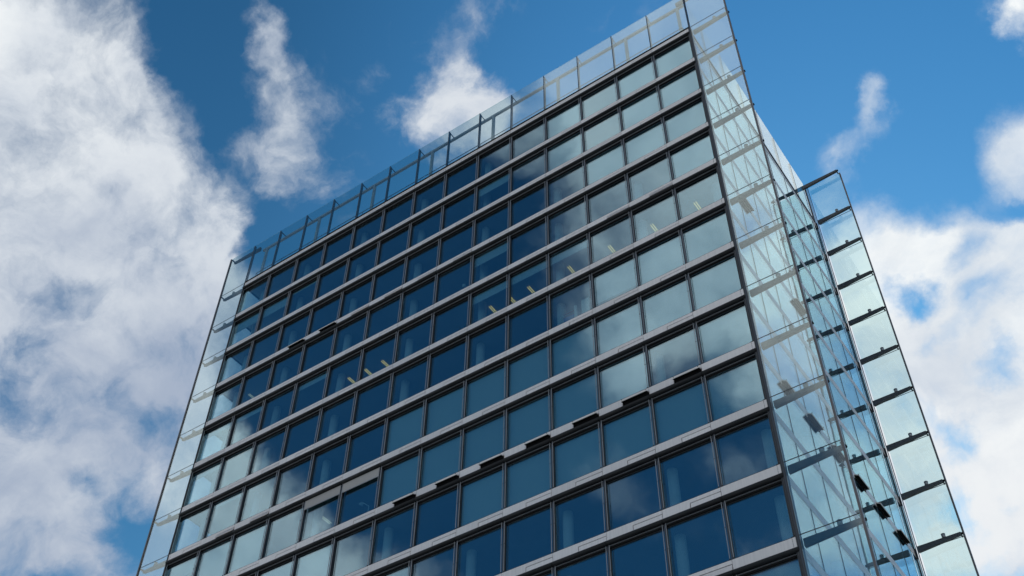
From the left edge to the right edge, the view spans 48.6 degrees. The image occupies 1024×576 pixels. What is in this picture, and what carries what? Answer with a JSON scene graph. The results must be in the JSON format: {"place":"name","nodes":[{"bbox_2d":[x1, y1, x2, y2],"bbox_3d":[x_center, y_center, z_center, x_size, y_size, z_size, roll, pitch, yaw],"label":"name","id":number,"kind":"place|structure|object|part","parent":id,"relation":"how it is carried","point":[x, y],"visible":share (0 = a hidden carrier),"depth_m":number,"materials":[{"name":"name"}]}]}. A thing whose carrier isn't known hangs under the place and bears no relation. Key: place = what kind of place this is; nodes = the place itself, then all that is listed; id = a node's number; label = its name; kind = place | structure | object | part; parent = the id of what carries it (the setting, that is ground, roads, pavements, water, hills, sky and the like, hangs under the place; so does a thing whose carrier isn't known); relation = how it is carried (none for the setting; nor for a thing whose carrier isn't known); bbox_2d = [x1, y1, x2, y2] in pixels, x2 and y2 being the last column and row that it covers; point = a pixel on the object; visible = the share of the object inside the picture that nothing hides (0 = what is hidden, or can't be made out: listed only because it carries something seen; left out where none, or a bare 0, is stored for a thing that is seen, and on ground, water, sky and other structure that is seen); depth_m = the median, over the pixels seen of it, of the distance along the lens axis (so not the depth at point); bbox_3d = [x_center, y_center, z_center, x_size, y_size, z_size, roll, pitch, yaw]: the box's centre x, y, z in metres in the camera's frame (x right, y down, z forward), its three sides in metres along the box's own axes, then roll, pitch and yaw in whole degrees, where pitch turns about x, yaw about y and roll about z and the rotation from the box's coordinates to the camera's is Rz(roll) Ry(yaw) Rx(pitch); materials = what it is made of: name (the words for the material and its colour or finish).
{"place":"outdoors","nodes":[
{"label":"outdoors","id":0,"kind":"place"},
{"bbox_2d":[0,0,1023,575],"label":"sky","id":1,"kind":"structure","parent":0,"point":[148,147],"materials":[{"name":"blue"}]},
{"bbox_2d":[563,310,573,322],"bbox_3d":[3.159,1.891,62.272,0.830,1.700,0.440,-27,-54,23],"label":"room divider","id":2,"kind":"object","parent":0,"point":[569,317],"visible":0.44,"depth_m":62.59,"materials":[{"name":"blue glass"}]},
{"bbox_2d":[581,297,591,313],"bbox_3d":[4.107,1.290,61.753,0.500,1.750,0.425,-27,-54,23],"label":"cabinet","id":3,"kind":"object","parent":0,"point":[586,304],"visible":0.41,"depth_m":61.90,"materials":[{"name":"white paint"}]},
{"bbox_3d":[3.892,1.198,61.714,0.242,1.650,0.024,-27,-54,23],"label":"door","id":4,"kind":"part","parent":3,"relation":"part of","materials":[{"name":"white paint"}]},
{"bbox_3d":[4.095,1.095,61.618,0.242,1.650,0.024,-27,-54,23],"label":"door","id":5,"kind":"part","parent":3,"relation":"part of","materials":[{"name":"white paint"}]},
{"bbox_3d":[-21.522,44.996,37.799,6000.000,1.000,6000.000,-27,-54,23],"label":"ground","id":6,"kind":"structure","parent":0,"visible":0},
{"bbox_2d":[136,0,978,575],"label":"glass tower","id":7,"kind":"structure","parent":6,"relation":"on","point":[688,392],"depth_m":63.55,"materials":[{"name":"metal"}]},
{"bbox_2d":[170,498,211,553],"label":"window","id":8,"kind":"structure","parent":7,"relation":"in","point":[206,504],"depth_m":71.17,"materials":[{"name":"black metal"}]},
{"bbox_2d":[183,454,222,506],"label":"window","id":9,"kind":"structure","parent":7,"relation":"in","point":[214,464],"depth_m":73.86,"materials":[{"name":"black metal"}]},
{"bbox_2d":[193,531,233,575],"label":"window","id":10,"kind":"structure","parent":7,"relation":"in","point":[215,552],"depth_m":67.15,"materials":[{"name":"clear glass"}]},
{"bbox_2d":[203,483,244,538],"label":"window","id":11,"kind":"structure","parent":7,"relation":"in","point":[237,491],"depth_m":70.10,"materials":[{"name":"black metal"}]},
{"bbox_2d":[215,438,254,490],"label":"window","id":12,"kind":"structure","parent":7,"relation":"in","point":[249,444],"depth_m":72.74,"materials":[{"name":"black metal"}]},
{"bbox_2d":[224,515,268,574],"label":"window","id":13,"kind":"structure","parent":7,"relation":"in","point":[250,537],"depth_m":65.94,"materials":[{"name":"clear glass"}]},
{"bbox_2d":[236,467,278,522],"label":"window","id":14,"kind":"structure","parent":7,"relation":"in","point":[265,476],"depth_m":69.00,"materials":[{"name":"black metal"}]},
{"bbox_2d":[247,422,287,475],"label":"window","id":15,"kind":"structure","parent":7,"relation":"in","point":[282,428],"depth_m":71.66,"materials":[{"name":"black metal"}]},
{"bbox_2d":[258,380,296,430],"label":"window","id":16,"kind":"structure","parent":7,"relation":"in","point":[291,386],"depth_m":74.33,"materials":[{"name":"black metal"}]},
{"bbox_2d":[260,498,304,558],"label":"window","id":17,"kind":"structure","parent":7,"relation":"in","point":[299,504],"depth_m":65.23,"materials":[{"name":"black metal"}]},
{"bbox_2d":[271,450,312,506],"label":"window","id":18,"kind":"structure","parent":7,"relation":"in","point":[307,456],"depth_m":67.91,"materials":[{"name":"black metal"}]},
{"bbox_2d":[281,405,321,458],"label":"window","id":19,"kind":"structure","parent":7,"relation":"in","point":[316,411],"depth_m":70.58,"materials":[{"name":"black metal"}]},
{"bbox_2d":[290,363,328,414],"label":"window","id":20,"kind":"structure","parent":7,"relation":"in","point":[321,373],"depth_m":73.29,"materials":[{"name":"black metal"}]},
{"bbox_2d":[291,534,333,575],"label":"window","id":21,"kind":"structure","parent":7,"relation":"in","point":[314,558],"depth_m":61.32,"materials":[{"name":"blue glass"}]},
{"bbox_2d":[297,481,341,542],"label":"window","id":22,"kind":"structure","parent":7,"relation":"in","point":[331,491],"depth_m":64.02,"materials":[{"name":"black metal"}]},
{"bbox_2d":[307,432,349,489],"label":"window","id":23,"kind":"structure","parent":7,"relation":"in","point":[344,438],"depth_m":66.83,"materials":[{"name":"black metal"}]},
{"bbox_2d":[315,388,356,442],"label":"window","id":24,"kind":"structure","parent":7,"relation":"in","point":[351,393],"depth_m":69.49,"materials":[{"name":"black metal"}]},
{"bbox_2d":[323,346,362,398],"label":"window","id":25,"kind":"structure","parent":7,"relation":"in","point":[358,351],"depth_m":72.17,"materials":[{"name":"black metal"}]},
{"bbox_2d":[331,307,368,356],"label":"window","id":26,"kind":"structure","parent":7,"relation":"in","point":[363,313],"depth_m":74.84,"materials":[{"name":"black metal"}]},
{"bbox_2d":[328,516,374,575],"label":"window","id":27,"kind":"structure","parent":7,"relation":"in","point":[367,523],"depth_m":60.42,"materials":[{"name":"black metal"}]},
{"bbox_2d":[336,463,380,525],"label":"window","id":28,"kind":"structure","parent":7,"relation":"in","point":[370,473],"depth_m":62.93,"materials":[{"name":"black metal"}]},
{"bbox_2d":[344,415,386,472],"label":"window","id":29,"kind":"structure","parent":7,"relation":"in","point":[380,421],"depth_m":65.76,"materials":[{"name":"black metal"}]},
{"bbox_2d":[351,370,392,424],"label":"window","id":30,"kind":"structure","parent":7,"relation":"in","point":[387,375],"depth_m":68.43,"materials":[{"name":"black metal"}]},
{"bbox_2d":[358,328,397,380],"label":"window","id":31,"kind":"structure","parent":7,"relation":"in","point":[392,334],"depth_m":71.10,"materials":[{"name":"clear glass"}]},
{"bbox_2d":[364,290,401,339],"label":"window","id":32,"kind":"structure","parent":7,"relation":"in","point":[397,295],"depth_m":73.77,"materials":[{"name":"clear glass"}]},
{"bbox_2d":[369,498,415,564],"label":"window","id":33,"kind":"structure","parent":7,"relation":"in","point":[410,504],"depth_m":59.31,"materials":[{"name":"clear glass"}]},
{"bbox_2d":[376,444,420,507],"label":"window","id":34,"kind":"structure","parent":7,"relation":"in","point":[400,472],"depth_m":61.58,"materials":[{"name":"blue glass"}]},
{"bbox_2d":[382,396,424,455],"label":"window","id":35,"kind":"structure","parent":7,"relation":"in","point":[405,422],"depth_m":64.27,"materials":[{"name":"blue glass"}]},
{"bbox_2d":[388,351,428,407],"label":"window","id":36,"kind":"structure","parent":7,"relation":"in","point":[424,357],"depth_m":67.33,"materials":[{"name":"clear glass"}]},
{"bbox_2d":[394,310,432,362],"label":"window","id":37,"kind":"structure","parent":7,"relation":"in","point":[428,315],"depth_m":70.02,"materials":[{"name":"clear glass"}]},
{"bbox_2d":[399,271,436,321],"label":"window","id":38,"kind":"structure","parent":7,"relation":"in","point":[431,277],"depth_m":72.70,"materials":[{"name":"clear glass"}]},
{"bbox_2d":[403,235,439,283],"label":"window","id":39,"kind":"structure","parent":7,"relation":"in","point":[435,241],"depth_m":75.36,"materials":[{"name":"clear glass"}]},
{"bbox_2d":[409,537,455,575],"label":"window","id":40,"kind":"structure","parent":7,"relation":"in","point":[449,544],"depth_m":55.70,"materials":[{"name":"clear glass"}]},
{"bbox_2d":[412,479,459,546],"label":"window","id":41,"kind":"structure","parent":7,"relation":"in","point":[447,488],"depth_m":58.23,"materials":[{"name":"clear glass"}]},
{"bbox_2d":[417,425,461,489],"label":"window","id":42,"kind":"structure","parent":7,"relation":"in","point":[441,459],"depth_m":60.49,"materials":[{"name":"blue glass"}]},
{"bbox_2d":[422,377,464,436],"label":"window","id":43,"kind":"structure","parent":7,"relation":"in","point":[446,403],"depth_m":63.18,"materials":[{"name":"blue glass"}]},
{"bbox_2d":[426,332,467,388],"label":"window","id":44,"kind":"structure","parent":7,"relation":"in","point":[462,338],"depth_m":66.27,"materials":[{"name":"black metal"}]},
{"bbox_2d":[430,290,469,344],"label":"window","id":45,"kind":"structure","parent":7,"relation":"in","point":[446,306],"depth_m":68.93,"materials":[{"name":"black metal"}]},
{"bbox_2d":[434,252,471,303],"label":"window","id":46,"kind":"structure","parent":7,"relation":"in","point":[467,258],"depth_m":71.62,"materials":[{"name":"black metal"}]},
{"bbox_2d":[438,217,473,264],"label":"window","id":47,"kind":"structure","parent":7,"relation":"in","point":[468,223],"depth_m":74.30,"materials":[{"name":"black metal"}]},
{"bbox_2d":[454,517,503,575],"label":"window","id":48,"kind":"structure","parent":7,"relation":"in","point":[493,526],"depth_m":54.53,"materials":[{"name":"black metal"}]},
{"bbox_2d":[457,459,504,527],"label":"window","id":49,"kind":"structure","parent":7,"relation":"in","point":[481,491],"depth_m":56.70,"materials":[{"name":"blue glass"}]},
{"bbox_2d":[460,406,504,470],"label":"window","id":50,"kind":"structure","parent":7,"relation":"in","point":[483,436],"depth_m":59.41,"materials":[{"name":"blue glass"}]},
{"bbox_2d":[463,357,505,417],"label":"window","id":51,"kind":"structure","parent":7,"relation":"in","point":[486,385],"depth_m":62.09,"materials":[{"name":"blue glass"}]},
{"bbox_2d":[466,312,506,369],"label":"window","id":52,"kind":"structure","parent":7,"relation":"in","point":[502,318],"depth_m":65.17,"materials":[{"name":"black metal"}]},
{"bbox_2d":[468,271,507,325],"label":"window","id":53,"kind":"structure","parent":7,"relation":"in","point":[498,283],"depth_m":67.81,"materials":[{"name":"blue glass"}]},
{"bbox_2d":[471,233,508,283],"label":"window","id":54,"kind":"structure","parent":7,"relation":"in","point":[499,245],"depth_m":70.46,"materials":[{"name":"blue glass"}]},
{"bbox_2d":[473,198,509,246],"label":"window","id":55,"kind":"structure","parent":7,"relation":"in","point":[505,203],"depth_m":73.22,"materials":[{"name":"black metal"}]},
{"bbox_2d":[509,145,545,191],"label":"window","id":56,"kind":"structure","parent":7,"relation":"in","point":[539,151],"depth_m":74.77,"materials":[{"name":"black metal"}]},
{"bbox_2d":[508,177,546,226],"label":"window","id":57,"kind":"structure","parent":7,"relation":"in","point":[541,183],"depth_m":72.15,"materials":[{"name":"black metal"}]},
{"bbox_2d":[508,213,546,264],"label":"window","id":58,"kind":"structure","parent":7,"relation":"in","point":[542,218],"depth_m":69.46,"materials":[{"name":"black metal"}]},
{"bbox_2d":[507,251,547,305],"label":"window","id":59,"kind":"structure","parent":7,"relation":"in","point":[539,262],"depth_m":66.75,"materials":[{"name":"blue glass"}]},
{"bbox_2d":[506,292,548,349],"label":"window","id":60,"kind":"structure","parent":7,"relation":"in","point":[542,298],"depth_m":64.09,"materials":[{"name":"black metal"}]},
{"bbox_2d":[505,336,549,397],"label":"window","id":61,"kind":"structure","parent":7,"relation":"in","point":[526,367],"depth_m":61.01,"materials":[{"name":"blue glass"}]},
{"bbox_2d":[504,385,550,450],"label":"window","id":62,"kind":"structure","parent":7,"relation":"in","point":[528,417],"depth_m":58.32,"materials":[{"name":"blue glass"}]},
{"bbox_2d":[503,438,551,507],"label":"window","id":63,"kind":"structure","parent":7,"relation":"in","point":[527,472],"depth_m":55.62,"materials":[{"name":"blue glass"}]},
{"bbox_2d":[502,497,552,571],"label":"window","id":64,"kind":"structure","parent":7,"relation":"in","point":[546,504],"depth_m":53.38,"materials":[{"name":"black metal"}]},
{"bbox_2d":[164,34,921,575],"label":"window","id":65,"kind":"structure","parent":7,"relation":"in","point":[786,563],"depth_m":70.88,"materials":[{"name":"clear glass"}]},
{"bbox_2d":[544,125,582,172],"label":"window","id":66,"kind":"structure","parent":7,"relation":"in","point":[567,146],"depth_m":73.34,"materials":[{"name":"blue glass"}]},
{"bbox_2d":[545,157,584,206],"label":"window","id":67,"kind":"structure","parent":7,"relation":"in","point":[579,162],"depth_m":71.03,"materials":[{"name":"black metal"}]},
{"bbox_2d":[545,192,586,244],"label":"window","id":68,"kind":"structure","parent":7,"relation":"in","point":[580,198],"depth_m":68.38,"materials":[{"name":"black metal"}]},
{"bbox_2d":[546,229,589,285],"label":"window","id":69,"kind":"structure","parent":7,"relation":"in","point":[559,252],"depth_m":65.66,"materials":[{"name":"black glass"}]},
{"bbox_2d":[547,271,592,329],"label":"window","id":70,"kind":"structure","parent":7,"relation":"in","point":[586,276],"depth_m":63.04,"materials":[{"name":"black metal"}]},
{"bbox_2d":[548,315,595,377],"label":"window","id":71,"kind":"structure","parent":7,"relation":"in","point":[572,345],"depth_m":59.92,"materials":[{"name":"blue glass"}]},
{"bbox_2d":[549,364,598,429],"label":"window","id":72,"kind":"structure","parent":7,"relation":"in","point":[574,396],"depth_m":57.23,"materials":[{"name":"blue glass"}]},
{"bbox_2d":[574,305,576,316],"bbox_3d":[3.487,1.542,61.901,0.296,1.620,0.296,-27,-54,23],"label":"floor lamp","id":73,"kind":"object","parent":7,"relation":"on","point":[575,310],"visible":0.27,"depth_m":62.12,"materials":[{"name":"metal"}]},
{"bbox_2d":[550,417,602,487],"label":"window","id":74,"kind":"structure","parent":7,"relation":"in","point":[577,451],"depth_m":54.53,"materials":[{"name":"blue glass"}]},
{"bbox_2d":[551,476,606,551],"bbox_3d":[3.041,10.305,51.496,2.812,3.089,0.410,-27,-54,23],"label":"window","id":75,"kind":"structure","parent":7,"relation":"in","point":[597,483],"depth_m":52.33,"materials":[{"name":"black metal"}]},
{"bbox_2d":[552,541,608,575],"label":"window","id":76,"kind":"structure","parent":7,"relation":"in","point":[597,550],"depth_m":49.76,"materials":[{"name":"black metal"}]},
{"bbox_2d":[578,74,617,119],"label":"window","id":77,"kind":"structure","parent":7,"relation":"in","point":[610,80],"depth_m":75.30,"materials":[{"name":"black metal"}]},
{"bbox_2d":[580,104,620,151],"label":"window","id":78,"kind":"structure","parent":7,"relation":"in","point":[614,109],"depth_m":72.63,"materials":[{"name":"black metal"}]},
{"bbox_2d":[582,136,624,186],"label":"window","id":79,"kind":"structure","parent":7,"relation":"in","point":[608,158],"depth_m":69.57,"materials":[{"name":"blue glass"}]},
{"bbox_2d":[584,170,628,223],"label":"window","id":80,"kind":"structure","parent":7,"relation":"in","point":[621,176],"depth_m":67.27,"materials":[{"name":"black metal"}]},
{"bbox_2d":[587,208,632,263],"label":"window","id":81,"kind":"structure","parent":7,"relation":"in","point":[624,214],"depth_m":64.61,"materials":[{"name":"black metal"}]},
{"bbox_2d":[589,248,637,307],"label":"window","id":82,"kind":"structure","parent":7,"relation":"in","point":[617,275],"depth_m":61.55,"materials":[{"name":"blue glass"}]},
{"bbox_2d":[592,293,642,355],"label":"window","id":83,"kind":"structure","parent":7,"relation":"in","point":[619,323],"depth_m":58.83,"materials":[{"name":"blue glass"}]},
{"bbox_2d":[595,341,648,408],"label":"window","id":84,"kind":"structure","parent":7,"relation":"in","point":[624,374],"depth_m":56.14,"materials":[{"name":"blue glass"}]},
{"bbox_2d":[598,395,654,466],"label":"window","id":85,"kind":"structure","parent":7,"relation":"in","point":[628,430],"depth_m":53.44,"materials":[{"name":"blue glass"}]},
{"bbox_2d":[602,454,661,530],"bbox_3d":[5.342,9.134,50.413,2.812,3.089,0.410,-27,-54,23],"label":"window","id":86,"kind":"structure","parent":7,"relation":"in","point":[650,461],"depth_m":51.25,"materials":[{"name":"black metal"}]},
{"bbox_2d":[614,53,655,99],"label":"window","id":87,"kind":"structure","parent":7,"relation":"in","point":[641,72],"depth_m":73.86,"materials":[{"name":"blue glass"}]},
{"bbox_2d":[606,519,668,575],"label":"window","id":88,"kind":"structure","parent":7,"relation":"in","point":[654,528],"depth_m":48.64,"materials":[{"name":"black metal"}]},
{"bbox_2d":[618,82,660,130],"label":"window","id":89,"kind":"structure","parent":7,"relation":"in","point":[644,103],"depth_m":71.17,"materials":[{"name":"blue glass"}]},
{"bbox_2d":[621,114,665,164],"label":"window","id":90,"kind":"structure","parent":7,"relation":"in","point":[648,136],"depth_m":68.50,"materials":[{"name":"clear glass"}]},
{"bbox_2d":[625,148,671,201],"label":"window","id":91,"kind":"structure","parent":7,"relation":"in","point":[663,154],"depth_m":66.21,"materials":[{"name":"black metal"}]},
{"bbox_2d":[629,185,677,242],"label":"window","id":92,"kind":"structure","parent":7,"relation":"in","point":[669,191],"depth_m":63.53,"materials":[{"name":"black metal"}]},
{"bbox_2d":[633,226,684,285],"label":"window","id":93,"kind":"structure","parent":7,"relation":"in","point":[663,253],"depth_m":60.43,"materials":[{"name":"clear glass"}]},
{"bbox_2d":[638,270,692,333],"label":"window","id":94,"kind":"structure","parent":7,"relation":"in","point":[668,300],"depth_m":57.74,"materials":[{"name":"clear glass"}]},
{"bbox_2d":[651,31,692,77],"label":"window","id":95,"kind":"structure","parent":7,"relation":"in","point":[676,52],"depth_m":72.81,"materials":[{"name":"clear glass"}]},
{"bbox_2d":[643,318,700,386],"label":"window","id":96,"kind":"structure","parent":7,"relation":"in","point":[689,325],"depth_m":55.51,"materials":[{"name":"black metal"}]},
{"bbox_2d":[656,60,699,109],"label":"window","id":97,"kind":"structure","parent":7,"relation":"in","point":[682,82],"depth_m":70.12,"materials":[{"name":"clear glass"}]},
{"bbox_2d":[649,372,709,444],"bbox_3d":[7.691,5.585,52.002,2.812,3.107,0.448,-27,-54,23],"label":"window","id":98,"kind":"structure","parent":7,"relation":"in","point":[681,407],"depth_m":52.35,"materials":[{"name":"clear glass"}]},
{"bbox_2d":[661,91,707,143],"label":"window","id":99,"kind":"structure","parent":7,"relation":"in","point":[686,116],"depth_m":67.43,"materials":[{"name":"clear glass"}]},
{"bbox_2d":[655,431,719,509],"bbox_3d":[7.643,7.963,49.329,2.812,3.089,0.410,-27,-54,23],"label":"window","id":100,"kind":"structure","parent":7,"relation":"in","point":[706,438],"depth_m":50.16,"materials":[{"name":"black metal"}]},
{"bbox_2d":[666,125,713,179],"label":"window","id":101,"kind":"structure","parent":7,"relation":"in","point":[693,151],"depth_m":64.76,"materials":[{"name":"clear glass"}]},
{"bbox_2d":[662,496,731,575],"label":"window","id":102,"kind":"structure","parent":7,"relation":"in","point":[716,504],"depth_m":47.49,"materials":[{"name":"black metal"}]},
{"bbox_2d":[672,162,723,219],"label":"window","id":103,"kind":"structure","parent":7,"relation":"in","point":[710,170],"depth_m":62.49,"materials":[{"name":"black metal"}]},
{"bbox_2d":[678,202,732,263],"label":"window","id":104,"kind":"structure","parent":7,"relation":"in","point":[708,231],"depth_m":59.38,"materials":[{"name":"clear glass"}]},
{"bbox_2d":[685,246,742,310],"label":"window","id":105,"kind":"structure","parent":7,"relation":"in","point":[714,278],"depth_m":56.69,"materials":[{"name":"blue glass"}]},
{"bbox_2d":[693,294,752,363],"bbox_3d":[10.030,2.018,53.588,2.812,3.107,0.448,-27,-54,23],"label":"window","id":106,"kind":"structure","parent":7,"relation":"in","point":[720,330],"depth_m":53.99,"materials":[{"name":"blue glass"}]},
{"bbox_2d":[701,348,764,421],"bbox_3d":[9.992,4.414,50.919,2.812,3.107,0.448,-27,-54,23],"label":"window","id":107,"kind":"structure","parent":7,"relation":"in","point":[734,384],"depth_m":51.30,"materials":[{"name":"blue glass"}]},
{"bbox_2d":[711,407,779,486],"bbox_3d":[9.944,6.792,48.246,2.812,3.089,0.410,-27,-54,23],"label":"window","id":108,"kind":"structure","parent":7,"relation":"in","point":[759,416],"depth_m":49.13,"materials":[{"name":"black metal"}]},
{"bbox_2d":[721,472,794,558],"bbox_3d":[9.906,9.188,45.576,2.812,3.089,0.410,-27,-54,23],"label":"window","id":109,"kind":"structure","parent":7,"relation":"in","point":[773,482],"depth_m":46.46,"materials":[{"name":"black metal"}]}
]}

